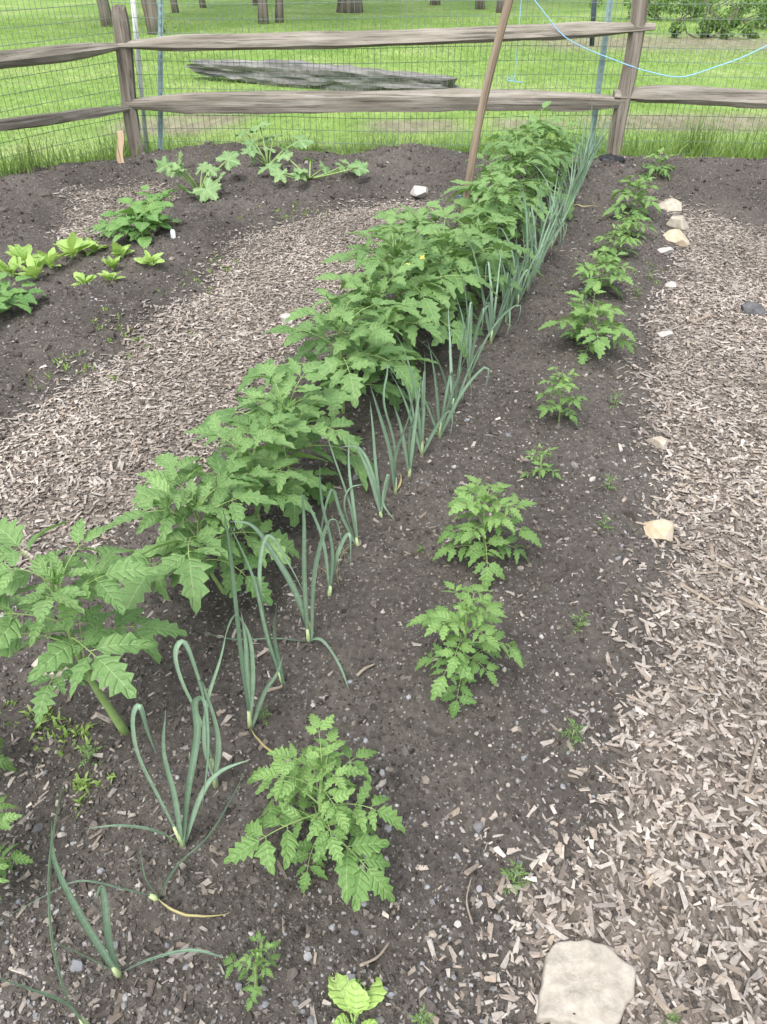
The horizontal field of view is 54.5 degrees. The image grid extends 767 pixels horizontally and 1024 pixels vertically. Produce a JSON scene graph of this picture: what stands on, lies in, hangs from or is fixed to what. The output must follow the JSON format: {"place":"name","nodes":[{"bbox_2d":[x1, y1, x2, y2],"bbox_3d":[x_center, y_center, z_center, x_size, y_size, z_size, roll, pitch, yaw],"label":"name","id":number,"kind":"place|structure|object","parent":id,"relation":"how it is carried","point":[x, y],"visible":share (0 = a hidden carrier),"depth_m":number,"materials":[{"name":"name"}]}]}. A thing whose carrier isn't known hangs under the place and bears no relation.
{"place":"outdoors","nodes":[
{"label":"outdoors","id":0,"kind":"place"},
{"bbox_2d":[0,141,766,1023],"bbox_3d":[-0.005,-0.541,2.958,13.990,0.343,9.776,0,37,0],"label":"garden ground","id":1,"kind":"structure","parent":0,"point":[394,168],"depth_m":1.91,"materials":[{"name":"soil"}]},
{"bbox_2d":[0,711,16,772],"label":"tomato plant","id":2,"kind":"object","parent":1,"relation":"on","point":[5,763],"visible":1,"depth_m":1.45,"materials":[{"name":"green plant"}]},
{"bbox_2d":[0,256,25,276],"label":"lettuce","id":3,"kind":"object","parent":1,"relation":"on","point":[12,270],"visible":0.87,"depth_m":3.78,"materials":[{"name":"green plant"}]},
{"bbox_2d":[0,795,32,900],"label":"tomato plant","id":4,"kind":"object","parent":1,"relation":"on","point":[6,821],"visible":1,"depth_m":1.29,"materials":[{"name":"green plant"}]},
{"bbox_2d":[5,244,37,264],"bbox_3d":[-1.859,-1.333,3.885,0.195,0.101,0.138,27,45,31],"label":"lettuce","id":5,"kind":"object","parent":1,"relation":"on","point":[23,253],"visible":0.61,"depth_m":3.89,"materials":[{"name":"green plant"}]},
{"bbox_2d":[0,272,46,313],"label":"leafy plant","id":6,"kind":"object","parent":1,"relation":"on","point":[14,296],"visible":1,"depth_m":3.27,"materials":[{"name":"green plant"}]},
{"bbox_2d":[11,254,44,279],"bbox_3d":[-1.735,-1.189,3.657,0.162,0.120,0.161,-14,39,-18],"label":"lettuce","id":7,"kind":"object","parent":1,"relation":"on","point":[33,268],"visible":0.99,"depth_m":3.68,"materials":[{"name":"green plant"}]},
{"bbox_2d":[0,777,89,1023],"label":"leek plant","id":8,"kind":"object","parent":1,"relation":"on","point":[82,1019],"visible":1,"depth_m":0.99,"materials":[{"name":"green plant"}]},
{"bbox_2d":[33,247,70,268],"bbox_3d":[-1.722,-1.306,3.834,0.208,0.108,0.133,0,37,0],"label":"lettuce","id":9,"kind":"object","parent":1,"relation":"on","point":[50,257],"visible":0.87,"depth_m":3.82,"materials":[{"name":"green plant"}]},
{"bbox_2d":[53,232,98,257],"bbox_3d":[-1.639,-1.427,3.959,0.229,0.160,0.255,-7,38,-9],"label":"lettuce","id":10,"kind":"object","parent":1,"relation":"on","point":[72,244],"visible":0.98,"depth_m":3.94,"materials":[{"name":"green plant"}]},
{"bbox_2d":[0,517,187,734],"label":"tomato plant","id":11,"kind":"object","parent":1,"relation":"on","point":[104,575],"visible":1,"depth_m":1.29,"materials":[{"name":"green plant"}]},
{"bbox_2d":[116,131,124,162],"bbox_3d":[-1.985,-2.733,5.644,0.088,0.273,0.026,-3,26,2],"label":"wooden stake","id":12,"kind":"object","parent":1,"relation":"on","point":[120,147],"visible":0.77,"depth_m":5.62,"materials":[{"name":"brown wood"}]},
{"bbox_2d":[110,243,134,258],"bbox_3d":[-1.391,-1.378,3.902,0.128,0.102,0.135,30,46,34],"label":"lettuce","id":13,"kind":"object","parent":1,"relation":"on","point":[118,249],"visible":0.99,"depth_m":3.88,"materials":[{"name":"green plant"}]},
{"bbox_2d":[4,767,246,917],"bbox_3d":[-0.418,0.511,1.131,0.478,0.467,0.079,5,37,7],"label":"leek plant","id":14,"kind":"object","parent":1,"relation":"on","point":[154,897],"visible":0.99,"depth_m":1.23,"materials":[{"name":"green plant"}]},
{"bbox_2d":[94,196,181,249],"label":"leafy plant","id":15,"kind":"object","parent":1,"relation":"on","point":[141,218],"visible":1,"depth_m":4.05,"materials":[{"name":"green plant"}]},
{"bbox_2d":[50,821,225,977],"bbox_3d":[-0.385,0.554,1.033,0.307,0.544,0.047,7,38,10],"label":"leek plant","id":16,"kind":"object","parent":1,"relation":"on","point":[110,959],"visible":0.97,"depth_m":1.10,"materials":[{"name":"green plant"}]},
{"bbox_2d":[130,0,148,151],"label":"white pole","id":17,"kind":"object","parent":1,"relation":"on","point":[139,69],"visible":0.63,"depth_m":6.15,"materials":[{"name":"plastic"}]},
{"bbox_2d":[134,250,164,265],"bbox_3d":[-1.193,-1.295,3.817,0.173,0.077,0.159,0,37,0],"label":"lettuce","id":18,"kind":"object","parent":1,"relation":"on","point":[149,259],"visible":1,"depth_m":3.80,"materials":[{"name":"green plant"}]},
{"bbox_2d":[126,185,176,208],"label":"leafy plant","id":19,"kind":"object","parent":1,"relation":"on","point":[148,195],"visible":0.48,"depth_m":4.90,"materials":[{"name":"green plant"}]},
{"bbox_2d":[158,0,162,149],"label":"steel post","id":20,"kind":"object","parent":1,"relation":"on","point":[160,71],"visible":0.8,"depth_m":6.15,"materials":[{"name":"grey metal"}]},
{"bbox_2d":[86,696,249,848],"bbox_3d":[-0.354,0.450,1.212,0.283,0.506,0.082,0,37,0],"label":"leek plant","id":21,"kind":"object","parent":1,"relation":"on","point":[182,834],"visible":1,"depth_m":1.22,"materials":[{"name":"green plant"}]},
{"bbox_2d":[155,150,240,202],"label":"squash plant","id":22,"kind":"object","parent":1,"relation":"on","point":[206,189],"visible":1,"depth_m":5.08,"materials":[{"name":"green plant"}]},
{"bbox_2d":[173,626,227,788],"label":"leek plant","id":23,"kind":"object","parent":1,"relation":"on","point":[213,766],"visible":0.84,"depth_m":1.31,"materials":[{"name":"green plant"}]},
{"bbox_2d":[108,451,298,613],"bbox_3d":[-0.427,0.086,1.798,0.419,0.422,0.504,0,37,0],"label":"tomato plant","id":24,"kind":"object","parent":1,"relation":"on","point":[185,565],"visible":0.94,"depth_m":1.75,"materials":[{"name":"green plant"}]},
{"bbox_2d":[169,412,314,571],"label":"tomato plant","id":25,"kind":"object","parent":1,"relation":"on","point":[278,486],"visible":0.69,"depth_m":1.94,"materials":[{"name":"green plant"}]},
{"bbox_2d":[222,931,280,1011],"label":"tomato plant","id":26,"kind":"object","parent":1,"relation":"on","point":[256,989],"visible":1,"depth_m":1.13,"materials":[{"name":"green plant"}]},
{"bbox_2d":[221,502,305,764],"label":"leek plant","id":27,"kind":"object","parent":1,"relation":"on","point":[248,675],"visible":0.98,"depth_m":1.47,"materials":[{"name":"green plant"}]},
{"bbox_2d":[227,522,304,683],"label":"leek plant","id":28,"kind":"object","parent":1,"relation":"on","point":[275,655],"visible":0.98,"depth_m":1.55,"materials":[{"name":"green plant"}]},
{"bbox_2d":[197,495,348,688],"bbox_3d":[-0.222,0.127,1.652,0.400,0.503,0.196,17,40,21],"label":"leek plant","id":29,"kind":"object","parent":1,"relation":"on","point":[303,607],"visible":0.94,"depth_m":1.67,"materials":[{"name":"green plant"}]},
{"bbox_2d":[234,120,313,165],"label":"squash plant","id":30,"kind":"object","parent":1,"relation":"on","point":[303,141],"visible":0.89,"depth_m":5.70,"materials":[{"name":"green plant"}]},
{"bbox_2d":[198,358,380,526],"bbox_3d":[-0.287,-0.238,2.252,0.490,0.435,0.563,-31,47,-34],"label":"tomato plant","id":31,"kind":"object","parent":1,"relation":"on","point":[300,432],"visible":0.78,"depth_m":2.14,"materials":[{"name":"green plant"}]},
{"bbox_2d":[257,152,368,182],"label":"squash plant","id":32,"kind":"object","parent":1,"relation":"on","point":[298,174],"visible":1,"depth_m":5.25,"materials":[{"name":"green plant"}]},
{"bbox_2d":[224,714,404,911],"bbox_3d":[-0.107,0.521,1.298,0.302,0.319,0.271,8,38,11],"label":"tomato plant","id":33,"kind":"object","parent":1,"relation":"on","point":[356,882],"visible":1,"depth_m":1.24,"materials":[{"name":"green plant"}]},
{"bbox_2d":[299,466,351,595],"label":"leek plant","id":34,"kind":"object","parent":1,"relation":"on","point":[334,559],"visible":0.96,"depth_m":1.79,"materials":[{"name":"green plant"}]},
{"bbox_2d":[237,288,420,420],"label":"tomato plant","id":35,"kind":"object","parent":1,"relation":"on","point":[358,358],"visible":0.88,"depth_m":2.45,"materials":[{"name":"green plant"}]},
{"bbox_2d":[3,155,664,816],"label":"tiny weeds","id":36,"kind":"object","parent":1,"relation":"on","point":[77,779],"visible":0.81,"depth_m":1.59,"materials":[{"name":"green plant"}]},
{"bbox_2d":[321,440,364,586],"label":"leek plant","id":37,"kind":"object","parent":1,"relation":"on","point":[353,517],"visible":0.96,"depth_m":2.00,"materials":[{"name":"green plant"}]},
{"bbox_2d":[328,973,386,1023],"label":"lettuce","id":38,"kind":"object","parent":1,"relation":"on","point":[351,996],"visible":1,"depth_m":1.18,"materials":[{"name":"green plant"}]},
{"bbox_2d":[293,263,441,411],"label":"tomato plant","id":39,"kind":"object","parent":1,"relation":"on","point":[356,283],"visible":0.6,"depth_m":2.68,"materials":[{"name":"green plant"}]},
{"bbox_2d":[342,404,394,520],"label":"leek plant","id":40,"kind":"object","parent":1,"relation":"on","point":[374,481],"visible":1,"depth_m":2.12,"materials":[{"name":"green plant"}]},
{"bbox_2d":[0,157,757,1023],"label":"scattered wood bits","id":41,"kind":"object","parent":1,"relation":"on","point":[476,901],"visible":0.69,"depth_m":1.43,"materials":[{"name":"beige wood"}]},
{"bbox_2d":[0,147,764,1023],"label":"pebbles","id":42,"kind":"object","parent":1,"relation":"on","point":[80,965],"visible":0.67,"depth_m":1.40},
{"bbox_2d":[0,0,766,155],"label":"split rail fence","id":43,"kind":"object","parent":1,"relation":"on","point":[624,95],"visible":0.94,"depth_m":6.06,"materials":[{"name":"brown wood"}]},
{"bbox_2d":[0,0,766,176],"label":"wire fence","id":44,"kind":"object","parent":43,"relation":"attached to","point":[374,77],"visible":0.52,"depth_m":6.03,"materials":[{"name":"grey metal"}]},
{"bbox_2d":[534,0,766,77],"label":"blue twine","id":45,"kind":"object","parent":43,"relation":"attached to","point":[639,68],"visible":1,"depth_m":5.90,"materials":[{"name":"blue fabric"}]},
{"bbox_2d":[0,142,766,1023],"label":"soil clods","id":46,"kind":"object","parent":1,"relation":"on","point":[294,970],"visible":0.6,"depth_m":1.75,"materials":[{"name":"brown soil"}]},
{"bbox_2d":[0,172,766,1023],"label":"wood chips","id":47,"kind":"object","parent":1,"relation":"on","point":[658,874],"visible":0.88,"depth_m":2.36,"materials":[{"name":"beige wood"}]},
{"bbox_2d":[744,737,760,792],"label":"twig","id":48,"kind":"object","parent":47,"relation":"on","point":[748,782],"visible":1,"depth_m":1.59,"materials":[{"name":"beige wood"}]},
{"bbox_2d":[370,365,414,494],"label":"leek plant","id":49,"kind":"object","parent":1,"relation":"on","point":[393,469],"visible":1,"depth_m":2.15,"materials":[{"name":"green plant"}]},
{"bbox_2d":[320,214,497,363],"bbox_3d":[0.091,-0.873,2.976,0.745,0.582,0.639,0,37,0],"label":"tomato plant","id":50,"kind":"object","parent":1,"relation":"on","point":[427,297],"visible":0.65,"depth_m":2.86,"materials":[{"name":"green plant"}]},
{"bbox_2d":[341,198,477,281],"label":"tomato plant","id":51,"kind":"object","parent":1,"relation":"on","point":[424,211],"visible":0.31,"depth_m":3.70,"materials":[{"name":"green plant"}]},
{"bbox_2d":[393,370,436,476],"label":"leek plant","id":52,"kind":"object","parent":1,"relation":"on","point":[409,456],"visible":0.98,"depth_m":2.25,"materials":[{"name":"green plant"}]},
{"bbox_2d":[391,333,452,455],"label":"leek plant","id":53,"kind":"object","parent":1,"relation":"on","point":[420,439],"visible":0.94,"depth_m":2.36,"materials":[{"name":"green plant"}]},
{"bbox_2d":[393,340,489,437],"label":"leek plant","id":54,"kind":"object","parent":1,"relation":"on","point":[441,428],"visible":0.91,"depth_m":2.45,"materials":[{"name":"green plant"}]},
{"bbox_2d":[412,293,482,413],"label":"leek plant","id":55,"kind":"object","parent":1,"relation":"on","point":[451,370],"visible":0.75,"depth_m":2.60,"materials":[{"name":"green plant"}]},
{"bbox_2d":[367,204,528,337],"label":"tomato plant","id":56,"kind":"object","parent":1,"relation":"on","point":[467,266],"visible":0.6,"depth_m":3.13,"materials":[{"name":"green plant"}]},
{"bbox_2d":[406,581,525,718],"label":"tomato plant","id":57,"kind":"object","parent":1,"relation":"on","point":[453,621],"visible":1,"depth_m":1.57,"materials":[{"name":"green plant"}]},
{"bbox_2d":[424,209,546,302],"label":"tomato plant","id":58,"kind":"object","parent":1,"relation":"on","point":[479,227],"visible":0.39,"depth_m":3.47,"materials":[{"name":"green plant"}]},
{"bbox_2d":[458,0,512,228],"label":"wooden stake","id":59,"kind":"object","parent":1,"relation":"in","point":[496,47],"visible":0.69,"depth_m":3.81,"materials":[{"name":"brown wood"}]},
{"bbox_2d":[432,474,541,591],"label":"tomato plant","id":60,"kind":"object","parent":1,"relation":"on","point":[475,551],"visible":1,"depth_m":1.92,"materials":[{"name":"green plant"}]},
{"bbox_2d":[455,264,520,377],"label":"leek plant","id":61,"kind":"object","parent":1,"relation":"on","point":[470,347],"visible":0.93,"depth_m":2.74,"materials":[{"name":"green plant"}]},
{"bbox_2d":[467,236,525,347],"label":"leek plant","id":62,"kind":"object","parent":1,"relation":"on","point":[490,320],"visible":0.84,"depth_m":3.07,"materials":[{"name":"green plant"}]},
{"bbox_2d":[440,153,558,243],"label":"tomato plant","id":63,"kind":"object","parent":1,"relation":"on","point":[499,175],"visible":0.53,"depth_m":4.13,"materials":[{"name":"green plant"}]},
{"bbox_2d":[445,177,565,273],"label":"tomato plant","id":64,"kind":"object","parent":1,"relation":"on","point":[491,206],"visible":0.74,"depth_m":3.74,"materials":[{"name":"green plant"}]},
{"bbox_2d":[495,246,529,322],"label":"leek plant","id":65,"kind":"object","parent":1,"relation":"on","point":[509,302],"visible":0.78,"depth_m":3.25,"materials":[{"name":"green plant"}]},
{"bbox_2d":[499,858,531,894],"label":"seedling","id":66,"kind":"object","parent":1,"relation":"on","point":[517,875],"visible":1,"depth_m":1.38,"materials":[{"name":"green plant"}]},
{"bbox_2d":[470,129,579,219],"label":"tomato plant","id":67,"kind":"object","parent":1,"relation":"on","point":[527,151],"visible":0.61,"depth_m":4.54,"materials":[{"name":"green plant"}]},
{"bbox_2d":[497,224,555,306],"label":"leek plant","id":68,"kind":"object","parent":1,"relation":"on","point":[515,261],"visible":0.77,"depth_m":3.40,"materials":[{"name":"green plant"}]},
{"bbox_2d":[482,101,575,187],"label":"tomato plant","id":69,"kind":"object","parent":1,"relation":"on","point":[533,124],"visible":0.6,"depth_m":4.85,"materials":[{"name":"green plant"}]},
{"bbox_2d":[513,179,568,291],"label":"leek plant","id":70,"kind":"object","parent":1,"relation":"on","point":[527,246],"visible":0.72,"depth_m":3.54,"materials":[{"name":"green plant"}]},
{"bbox_2d":[520,443,561,479],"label":"tomato plant","id":71,"kind":"object","parent":1,"relation":"on","point":[539,470],"visible":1,"depth_m":2.31,"materials":[{"name":"green plant"}]},
{"bbox_2d":[515,177,571,276],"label":"leek plant","id":72,"kind":"object","parent":1,"relation":"on","point":[535,241],"visible":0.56,"depth_m":3.69,"materials":[{"name":"green plant"}]},
{"bbox_2d":[536,169,564,262],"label":"leek plant","id":73,"kind":"object","parent":1,"relation":"on","point":[552,231],"visible":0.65,"depth_m":3.87,"materials":[{"name":"green plant"}]},
{"bbox_2d":[539,165,576,247],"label":"leek plant","id":74,"kind":"object","parent":1,"relation":"on","point":[554,239],"visible":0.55,"depth_m":4.07,"materials":[{"name":"green plant"}]},
{"bbox_2d":[525,121,593,180],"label":"tomato plant","id":75,"kind":"object","parent":1,"relation":"on","point":[570,153],"visible":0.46,"depth_m":5.24,"materials":[{"name":"green plant"}]},
{"bbox_2d":[534,155,585,233],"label":"leek plant","id":76,"kind":"object","parent":1,"relation":"on","point":[564,211],"visible":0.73,"depth_m":4.28,"materials":[{"name":"green plant"}]},
{"bbox_2d":[535,366,588,425],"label":"tomato plant","id":77,"kind":"object","parent":1,"relation":"on","point":[563,400],"visible":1,"depth_m":2.53,"materials":[{"name":"green plant"}]},
{"bbox_2d":[557,717,586,753],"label":"seedling","id":78,"kind":"object","parent":1,"relation":"on","point":[573,730],"visible":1,"depth_m":1.60,"materials":[{"name":"green plant"}]},
{"bbox_2d":[559,140,591,218],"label":"leek plant","id":79,"kind":"object","parent":1,"relation":"on","point":[573,194],"visible":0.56,"depth_m":4.47,"materials":[{"name":"green plant"}]},
{"bbox_2d":[536,939,635,1023],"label":"flat stone","id":80,"kind":"object","parent":1,"relation":"on","point":[585,981],"visible":1,"depth_m":1.25,"materials":[{"name":"beige stone"}]},
{"bbox_2d":[538,283,634,364],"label":"tomato plant","id":81,"kind":"object","parent":1,"relation":"on","point":[579,312],"visible":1,"depth_m":3.01,"materials":[{"name":"green plant"}]},
{"bbox_2d":[567,118,614,192],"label":"leek plant","id":82,"kind":"object","parent":1,"relation":"on","point":[589,163],"visible":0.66,"depth_m":4.89,"materials":[{"name":"green plant"}]},
{"bbox_2d":[575,96,616,160],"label":"leek plant","id":83,"kind":"object","parent":1,"relation":"on","point":[604,129],"visible":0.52,"depth_m":5.31,"materials":[{"name":"green plant"}]},
{"bbox_2d":[590,0,613,155],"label":"steel post","id":84,"kind":"object","parent":1,"relation":"on","point":[602,66],"visible":0.65,"depth_m":6.11,"materials":[{"name":"grey metal"}]},
{"bbox_2d":[570,246,636,300],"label":"tomato plant","id":85,"kind":"object","parent":1,"relation":"on","point":[592,280],"visible":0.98,"depth_m":3.51,"materials":[{"name":"green plant"}]},
{"bbox_2d":[588,224,641,262],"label":"tomato plant","id":86,"kind":"object","parent":1,"relation":"on","point":[625,239],"visible":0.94,"depth_m":4.01,"materials":[{"name":"green plant"}]},
{"bbox_2d":[602,175,660,221],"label":"tomato plant","id":87,"kind":"object","parent":1,"relation":"on","point":[627,193],"visible":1,"depth_m":4.57,"materials":[{"name":"green plant"}]},
{"bbox_2d":[613,212,655,239],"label":"tomato plant","id":88,"kind":"object","parent":1,"relation":"on","point":[629,222],"visible":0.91,"depth_m":4.27,"materials":[{"name":"green plant"}]},
{"bbox_2d":[637,147,675,181],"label":"tomato plant","id":89,"kind":"object","parent":1,"relation":"on","point":[652,167],"visible":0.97,"depth_m":5.28,"materials":[{"name":"green plant"}]},
{"bbox_2d":[643,519,673,541],"bbox_3d":[0.817,0.059,2.219,0.096,0.062,0.096,0,37,0],"label":"rock","id":90,"kind":"object","parent":1,"relation":"on","point":[661,529],"visible":0.87,"depth_m":2.20,"materials":[{"name":"beige stone"}]},
{"bbox_2d":[659,198,681,212],"bbox_3d":[1.916,-2.034,4.987,0.173,0.120,0.137,0,37,0],"label":"rock","id":91,"kind":"object","parent":1,"relation":"on","point":[672,205],"visible":0.7,"depth_m":4.94,"materials":[{"name":"beige stone"}]},
{"bbox_2d":[663,229,689,247],"bbox_3d":[1.730,-1.611,4.412,0.168,0.113,0.112,9,38,12],"label":"rock","id":92,"kind":"object","parent":1,"relation":"on","point":[678,237],"visible":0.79,"depth_m":4.38,"materials":[{"name":"beige stone"}]},
{"bbox_2d":[666,215,688,230],"bbox_3d":[1.849,-1.797,4.665,0.117,0.107,0.121,29,46,33],"label":"rock","id":93,"kind":"object","parent":1,"relation":"on","point":[678,222],"visible":0.83,"depth_m":4.62,"materials":[{"name":"beige stone"}]},
{"bbox_2d":[740,302,764,315],"bbox_3d":[1.778,-0.972,3.583,0.109,0.071,0.080,0,37,0],"label":"rock","id":94,"kind":"object","parent":1,"relation":"on","point":[753,308],"visible":0.84,"depth_m":3.56,"materials":[{"name":"grey stone"}]},
{"bbox_2d":[0,0,766,210],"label":"lawn","id":95,"kind":"structure","parent":0,"point":[392,8],"depth_m":11.23,"materials":[{"name":"green plant"}]},
{"bbox_2d":[96,0,112,26],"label":"tree","id":96,"kind":"object","parent":95,"relation":"on","point":[101,10],"visible":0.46,"depth_m":17.50,"materials":[{"name":"brown plant"}]},
{"bbox_2d":[140,0,164,34],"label":"tree","id":97,"kind":"object","parent":95,"relation":"on","point":[149,13],"visible":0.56,"depth_m":15.66,"materials":[{"name":"brown plant"}]},
{"bbox_2d":[185,59,461,90],"bbox_3d":[-0.907,-5.665,9.681,4.081,0.335,0.362,17,40,21],"label":"fallen log","id":98,"kind":"object","parent":95,"relation":"on","point":[348,77],"visible":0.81,"depth_m":9.52,"materials":[{"name":"grey wood"}]},
{"bbox_2d":[336,0,362,12],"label":"tree","id":99,"kind":"object","parent":95,"relation":"on","point":[345,7],"visible":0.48,"depth_m":21.44,"materials":[{"name":"brown plant"}]},
{"bbox_2d":[0,108,766,176],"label":"grass","id":100,"kind":"structure","parent":95,"relation":"on","point":[694,149],"depth_m":6.38,"materials":[{"name":"green plant"}]},
{"bbox_2d":[588,0,764,23],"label":"shrub","id":101,"kind":"object","parent":95,"relation":"on","point":[696,8],"visible":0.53,"depth_m":18.67,"materials":[{"name":"green plant"}]},
{"bbox_2d":[623,0,751,20],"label":"shrub","id":102,"kind":"object","parent":95,"relation":"on","point":[651,8],"visible":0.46,"depth_m":18.93,"materials":[{"name":"green plant"}]},
{"bbox_2d":[668,8,759,39],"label":"shrub","id":103,"kind":"object","parent":95,"relation":"on","point":[710,27],"visible":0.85,"depth_m":15.17,"materials":[{"name":"green plant"}]},
{"bbox_2d":[692,0,766,29],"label":"shrub","id":104,"kind":"object","parent":95,"relation":"on","point":[761,11],"visible":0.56,"depth_m":16.86,"materials":[{"name":"green plant"}]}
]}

